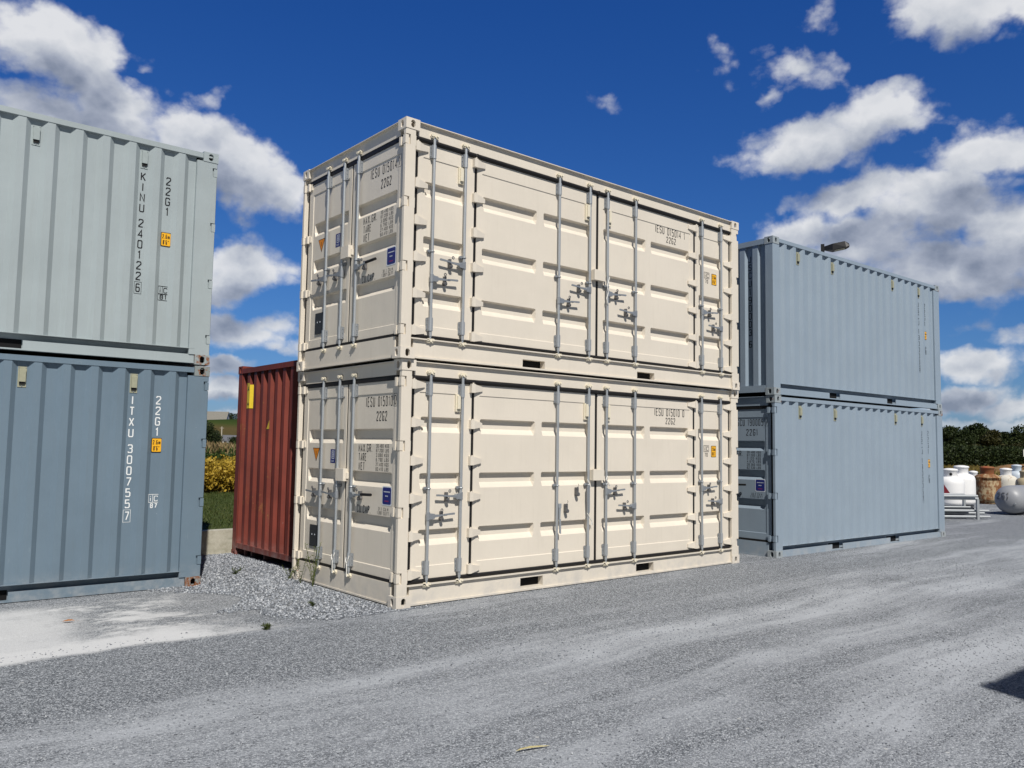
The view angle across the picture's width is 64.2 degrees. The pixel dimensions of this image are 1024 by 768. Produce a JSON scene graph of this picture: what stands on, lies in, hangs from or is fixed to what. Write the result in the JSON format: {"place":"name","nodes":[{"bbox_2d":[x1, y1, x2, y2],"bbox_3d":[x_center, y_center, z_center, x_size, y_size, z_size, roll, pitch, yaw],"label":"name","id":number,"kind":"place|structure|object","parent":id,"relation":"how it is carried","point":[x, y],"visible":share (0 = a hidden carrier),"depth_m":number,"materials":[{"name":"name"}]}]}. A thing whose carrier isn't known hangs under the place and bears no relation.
{"place":"outdoors","nodes":[
{"label":"outdoors","id":0,"kind":"place"},
{"bbox_2d":[202,491,233,529],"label":"lawn","id":1,"kind":"structure","parent":0,"point":[227,525],"depth_m":15.62,"materials":[{"name":"green plant"}]},
{"bbox_2d":[207,419,236,493],"bbox_3d":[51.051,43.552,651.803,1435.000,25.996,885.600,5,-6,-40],"label":"hillside","id":2,"kind":"structure","parent":0,"point":[229,426],"depth_m":480.43,"materials":[{"name":"green plant"}]},
{"bbox_2d":[207,411,229,419],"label":"barn","id":3,"kind":"structure","parent":2,"relation":"on","point":[213,415],"depth_m":595.62,"materials":[{"name":"white"}]},
{"bbox_2d":[204,454,235,492],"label":"soybean field","id":4,"kind":"structure","parent":2,"relation":"on","point":[218,469],"depth_m":22.16,"materials":[{"name":"yellow plant"}]},
{"bbox_2d":[229,413,236,418],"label":"tree","id":5,"kind":"object","parent":2,"relation":"on","point":[232,415],"visible":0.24,"depth_m":636.34,"materials":[{"name":"green plant"}]},
{"bbox_2d":[147,553,428,619],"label":"gravel","id":6,"kind":"structure","parent":0,"point":[231,560],"depth_m":9.21,"materials":[{"name":"grey gravel"}]},
{"bbox_2d":[293,556,306,582],"bbox_3d":[-2.554,2.240,9.801,0.078,0.329,0.248,-1,-5,27],"label":"weed","id":7,"kind":"object","parent":6,"relation":"on","point":[300,571],"visible":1,"depth_m":9.81,"materials":[{"name":"green plant"}]},
{"bbox_2d":[0,455,1023,767],"bbox_3d":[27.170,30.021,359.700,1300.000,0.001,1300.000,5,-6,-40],"label":"ground","id":8,"kind":"structure","parent":0,"point":[140,625],"depth_m":6.08,"materials":[{"name":"grey asphalt"}]},
{"bbox_2d":[0,353,209,602],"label":"shipping container","id":9,"kind":"object","parent":8,"relation":"on","point":[102,467],"visible":1,"depth_m":9.00,"materials":[{"name":"metal"}]},
{"bbox_2d":[0,105,218,366],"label":"shipping container","id":10,"kind":"object","parent":9,"relation":"on","point":[106,245],"visible":0.94,"depth_m":9.15,"materials":[{"name":"metal"}]},
{"bbox_2d":[206,169,217,343],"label":"door","id":11,"kind":"structure","parent":10,"relation":"in","point":[215,172],"depth_m":9.88,"materials":[{"name":"grey paint"}]},
{"bbox_2d":[197,382,208,563],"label":"door","id":12,"kind":"structure","parent":9,"relation":"in","point":[201,500],"depth_m":9.68,"materials":[{"name":"blue metal"}]},
{"bbox_2d":[206,422,222,442],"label":"tree","id":13,"kind":"object","parent":8,"relation":"on","point":[211,434],"visible":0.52,"depth_m":297.65,"materials":[{"name":"green plant"}]},
{"bbox_2d":[201,528,232,554],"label":"retaining wall","id":14,"kind":"structure","parent":8,"relation":"on","point":[216,541],"depth_m":12.37,"materials":[{"name":"concrete"}]},
{"bbox_2d":[205,442,235,460],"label":"corn field","id":15,"kind":"structure","parent":8,"relation":"on","point":[213,455],"depth_m":34.92,"materials":[{"name":"green plant"}]},
{"bbox_2d":[204,440,235,454],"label":"corn tassels","id":16,"kind":"object","parent":15,"relation":"on","point":[229,445],"visible":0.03,"depth_m":35.76,"materials":[{"name":"beige plant"}]},
{"bbox_2d":[222,435,236,442],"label":"farmhouse","id":17,"kind":"object","parent":8,"relation":"on","point":[225,438],"visible":0.19,"depth_m":346.11,"materials":[{"name":"white"}]},
{"bbox_2d":[227,437,235,443],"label":"tree","id":18,"kind":"object","parent":8,"relation":"on","point":[232,439],"visible":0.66,"depth_m":342.42,"materials":[{"name":"green plant"}]},
{"bbox_2d":[231,566,243,573],"bbox_3d":[-3.529,2.390,10.475,0.133,0.105,0.202,-1,-5,20],"label":"weed","id":19,"kind":"object","parent":8,"relation":"on","point":[236,571],"visible":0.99,"depth_m":10.46,"materials":[{"name":"green plant"}]},
{"bbox_2d":[231,360,299,561],"bbox_3d":[1.195,1.496,15.489,12.192,2.896,2.438,5,-6,-40],"label":"shipping container","id":20,"kind":"object","parent":8,"relation":"on","point":[264,488],"visible":0.09,"depth_m":11.70,"materials":[{"name":"red metal"}]},
{"bbox_2d":[261,622,272,629],"bbox_3d":[-2.220,2.188,7.381,0.106,0.069,0.094,-2,-5,32],"label":"weed","id":21,"kind":"object","parent":8,"relation":"on","point":[266,626],"visible":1,"depth_m":7.38,"materials":[{"name":"green plant"}]},
{"bbox_2d":[282,558,299,578],"bbox_3d":[-2.723,2.286,10.063,0.119,0.272,0.238,-2,-5,28],"label":"weed","id":22,"kind":"object","parent":8,"relation":"on","point":[290,575],"visible":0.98,"depth_m":10.07,"materials":[{"name":"green plant"}]},
{"bbox_2d":[305,543,320,585],"bbox_3d":[-2.339,2.129,9.632,0.217,0.529,0.120,5,-6,-40],"label":"weed","id":23,"kind":"object","parent":8,"relation":"on","point":[313,572],"visible":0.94,"depth_m":9.63,"materials":[{"name":"green plant"}]},
{"bbox_2d":[291,358,738,608],"bbox_3d":[0.344,1.268,11.345,6.076,2.591,2.456,5,-6,-40],"label":"side door container","id":24,"kind":"object","parent":8,"relation":"on","point":[419,482],"visible":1,"depth_m":9.74,"materials":[{"name":"beige metal"}]},
{"bbox_2d":[292,375,347,573],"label":"door","id":25,"kind":"structure","parent":24,"relation":"in","point":[322,500],"depth_m":9.85,"materials":[{"name":"beige paint"}]},
{"bbox_2d":[335,373,404,583],"bbox_3d":[-1.565,1.013,9.040,0.163,2.306,1.341,5,-6,-40],"label":"door","id":26,"kind":"structure","parent":24,"relation":"in","point":[373,445],"depth_m":9.01,"materials":[{"name":"beige paint"}]},
{"bbox_2d":[407,370,471,586],"bbox_3d":[-0.796,1.013,8.887,0.827,2.306,0.154,5,-6,-40],"label":"door","id":27,"kind":"structure","parent":24,"relation":"in","point":[439,543],"depth_m":8.89,"materials":[{"name":"beige paint"}]},
{"bbox_2d":[296,116,739,389],"bbox_3d":[0.380,-1.325,11.484,6.076,2.591,2.456,5,-6,-40],"label":"side door container","id":28,"kind":"object","parent":24,"relation":"on","point":[423,242],"visible":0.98,"depth_m":9.90,"materials":[{"name":"beige metal"}]},
{"bbox_2d":[298,158,352,352],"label":"door","id":29,"kind":"structure","parent":28,"relation":"in","point":[328,279],"depth_m":10.00,"materials":[{"name":"beige paint"}]},
{"bbox_2d":[340,134,408,347],"bbox_3d":[-1.537,-1.580,9.185,0.163,2.306,1.341,5,-6,-40],"label":"door","id":30,"kind":"structure","parent":28,"relation":"in","point":[374,252],"depth_m":9.16,"materials":[{"name":"beige paint"}]},
{"bbox_2d":[411,134,474,346],"bbox_3d":[-0.768,-1.580,9.030,0.827,2.306,0.154,5,-6,-40],"label":"door","id":31,"kind":"structure","parent":28,"relation":"in","point":[444,181],"depth_m":9.03,"materials":[{"name":"beige paint"}]},
{"bbox_2d":[469,157,595,360],"bbox_3d":[0.297,-1.494,9.926,2.030,2.306,0.154,5,-6,-40],"label":"door","id":32,"kind":"structure","parent":28,"relation":"in","point":[535,249],"depth_m":9.88,"materials":[{"name":"beige paint"}]},
{"bbox_2d":[591,188,697,368],"bbox_3d":[1.841,-1.370,11.219,2.170,2.306,0.163,5,-6,-40],"label":"door","id":33,"kind":"structure","parent":28,"relation":"in","point":[644,273],"depth_m":11.19,"materials":[{"name":"beige paint"}]},
{"bbox_2d":[695,218,732,375],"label":"door","id":34,"kind":"structure","parent":28,"relation":"in","point":[713,317],"depth_m":12.18,"materials":[{"name":"beige paint"}]},
{"bbox_2d":[466,381,609,573],"bbox_3d":[0.360,1.107,9.865,2.275,2.306,0.157,5,-6,-40],"label":"door","id":35,"kind":"structure","parent":24,"relation":"in","point":[531,496],"depth_m":9.75,"materials":[{"name":"beige paint"}]},
{"bbox_2d":[590,386,697,565],"bbox_3d":[1.806,1.224,11.085,2.170,2.306,0.163,5,-6,-40],"label":"door","id":36,"kind":"structure","parent":24,"relation":"in","point":[645,445],"depth_m":11.06,"materials":[{"name":"beige paint"}]},
{"bbox_2d":[694,394,732,553],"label":"door","id":37,"kind":"structure","parent":24,"relation":"in","point":[710,419],"depth_m":12.05,"materials":[{"name":"beige paint"}]},
{"bbox_2d":[821,241,849,251],"bbox_3d":[10.305,-0.357,25.900,0.855,8.392,0.340,-1,-5,20],"label":"street lamp","id":38,"kind":"object","parent":8,"relation":"on","point":[839,246],"visible":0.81,"depth_m":26.08,"materials":[{"name":"grey metal"}]},
{"bbox_2d":[736,395,945,557],"bbox_3d":[5.756,1.711,15.814,6.076,2.591,2.438,4,-6,-39],"label":"shipping container","id":39,"kind":"object","parent":8,"relation":"on","point":[815,476],"visible":0.59,"depth_m":14.14,"materials":[{"name":"metal"}]},
{"bbox_2d":[737,407,776,541],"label":"door","id":40,"kind":"structure","parent":39,"relation":"in","point":[755,495],"depth_m":13.34,"materials":[{"name":"grey paint"}]},
{"bbox_2d":[725,235,941,409],"bbox_3d":[5.790,-0.878,16.012,6.058,2.591,2.438,4,-6,-39],"label":"shipping container","id":41,"kind":"object","parent":39,"relation":"on","point":[813,324],"visible":0.67,"depth_m":14.38,"materials":[{"name":"grey metal"}]},
{"bbox_2d":[943,468,964,505],"bbox_3d":[13.821,3.274,25.746,0.800,1.238,0.800,-1,-5,27],"label":"propane tank","id":42,"kind":"object","parent":8,"relation":"on","point":[953,483],"visible":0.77,"depth_m":25.42,"materials":[{"name":"metal"}]},
{"bbox_2d":[953,465,975,506],"bbox_3d":[14.506,3.286,26.345,0.800,1.328,0.800,-1,-5,27],"label":"propane tank","id":43,"kind":"object","parent":8,"relation":"on","point":[968,479],"visible":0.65,"depth_m":26.00,"materials":[{"name":"metal"}]},
{"bbox_2d":[944,493,990,519],"bbox_3d":[11.312,3.197,21.453,2.262,0.650,0.719,1,-4,-3],"label":"pipe rack","id":44,"kind":"object","parent":8,"relation":"on","point":[963,511],"visible":0.48,"depth_m":21.23,"materials":[{"name":"metal"}]},
{"bbox_2d":[968,471,977,475],"bbox_3d":[16.903,3.720,29.911,0.540,1.088,0.540,-1,-5,27],"label":"propane tank","id":45,"kind":"object","parent":8,"relation":"on","point":[973,473],"visible":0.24,"depth_m":29.82,"materials":[{"name":"metal"}]},
{"bbox_2d":[974,466,1001,503],"bbox_3d":[16.378,3.474,28.131,0.832,1.288,0.832,-1,-5,27],"label":"propane tank","id":46,"kind":"object","parent":8,"relation":"on","point":[988,483],"visible":0.78,"depth_m":27.83,"materials":[{"name":"metal"}]},
{"bbox_2d":[999,468,1016,486],"bbox_3d":[18.107,3.679,29.915,0.720,1.208,0.720,-1,-5,27],"label":"propane tank","id":47,"kind":"object","parent":8,"relation":"on","point":[1007,477],"visible":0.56,"depth_m":29.70,"materials":[{"name":"metal"}]},
{"bbox_2d":[994,485,1023,514],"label":"silver tank","id":48,"kind":"object","parent":8,"relation":"on","point":[1008,499],"visible":1,"depth_m":22.80,"materials":[{"name":"metal"}]},
{"bbox_2d":[1011,464,1021,478],"bbox_3d":[20.219,3.878,32.699,0.660,1.308,0.660,-1,-5,27],"label":"propane tank","id":49,"kind":"object","parent":8,"relation":"on","point":[1016,468],"visible":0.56,"depth_m":32.58,"materials":[{"name":"metal"}]},
{"bbox_2d":[1015,470,1023,484],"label":"propane tank","id":50,"kind":"object","parent":8,"relation":"on","point":[1019,481],"visible":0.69,"depth_m":28.67,"materials":[{"name":"metal"}]},
{"bbox_2d":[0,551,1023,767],"bbox_3d":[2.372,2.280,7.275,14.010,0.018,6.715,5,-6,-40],"label":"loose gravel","id":51,"kind":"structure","parent":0,"point":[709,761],"depth_m":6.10,"materials":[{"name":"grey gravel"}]},
{"bbox_2d":[516,745,549,750],"bbox_3d":[0.116,2.021,4.543,0.225,0.013,0.020,3,-5,-26],"label":"corn husk","id":52,"kind":"object","parent":51,"relation":"on","point":[532,747],"visible":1,"depth_m":4.54,"materials":[{"name":"beige plant"}]},
{"bbox_2d":[0,0,1023,432],"label":"sky","id":53,"kind":"structure","parent":0,"point":[892,130],"materials":[{"name":"blue"}]},
{"label":"field","id":54,"kind":"structure","parent":0,"visible":0},
{"bbox_2d":[942,425,961,443],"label":"tree","id":55,"kind":"object","parent":54,"relation":"on","point":[948,430],"visible":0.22,"depth_m":126.55,"materials":[{"name":"green plant"}]},
{"bbox_2d":[948,430,978,444],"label":"tree","id":56,"kind":"object","parent":54,"relation":"on","point":[968,437],"visible":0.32,"depth_m":122.77,"materials":[{"name":"green plant"}]},
{"bbox_2d":[943,464,999,475],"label":"tall grass","id":57,"kind":"structure","parent":54,"relation":"on","point":[974,468],"depth_m":73.06,"materials":[{"name":"green plant"}]},
{"bbox_2d":[962,422,989,438],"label":"tree","id":58,"kind":"object","parent":54,"relation":"on","point":[976,429],"visible":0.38,"depth_m":130.73,"materials":[{"name":"green plant"}]},
{"bbox_2d":[943,444,1023,466],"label":"undergrowth","id":59,"kind":"object","parent":54,"relation":"on","point":[979,455],"visible":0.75,"depth_m":94.37,"materials":[{"name":"green plant"}]},
{"bbox_2d":[977,429,1007,446],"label":"tree","id":60,"kind":"object","parent":54,"relation":"on","point":[990,437],"visible":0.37,"depth_m":120.60,"materials":[{"name":"green plant"}]},
{"bbox_2d":[998,431,1010,442],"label":"tree","id":61,"kind":"object","parent":54,"relation":"on","point":[1004,436],"visible":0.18,"depth_m":128.67,"materials":[{"name":"green plant"}]},
{"bbox_2d":[994,464,1023,471],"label":"earth mound","id":62,"kind":"object","parent":54,"relation":"on","point":[1005,466],"visible":0.14,"depth_m":61.13,"materials":[{"name":"brown soil"}]},
{"bbox_2d":[1001,424,1023,444],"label":"tree","id":63,"kind":"object","parent":54,"relation":"on","point":[1017,436],"visible":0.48,"depth_m":124.97,"materials":[{"name":"green plant"}]}
]}

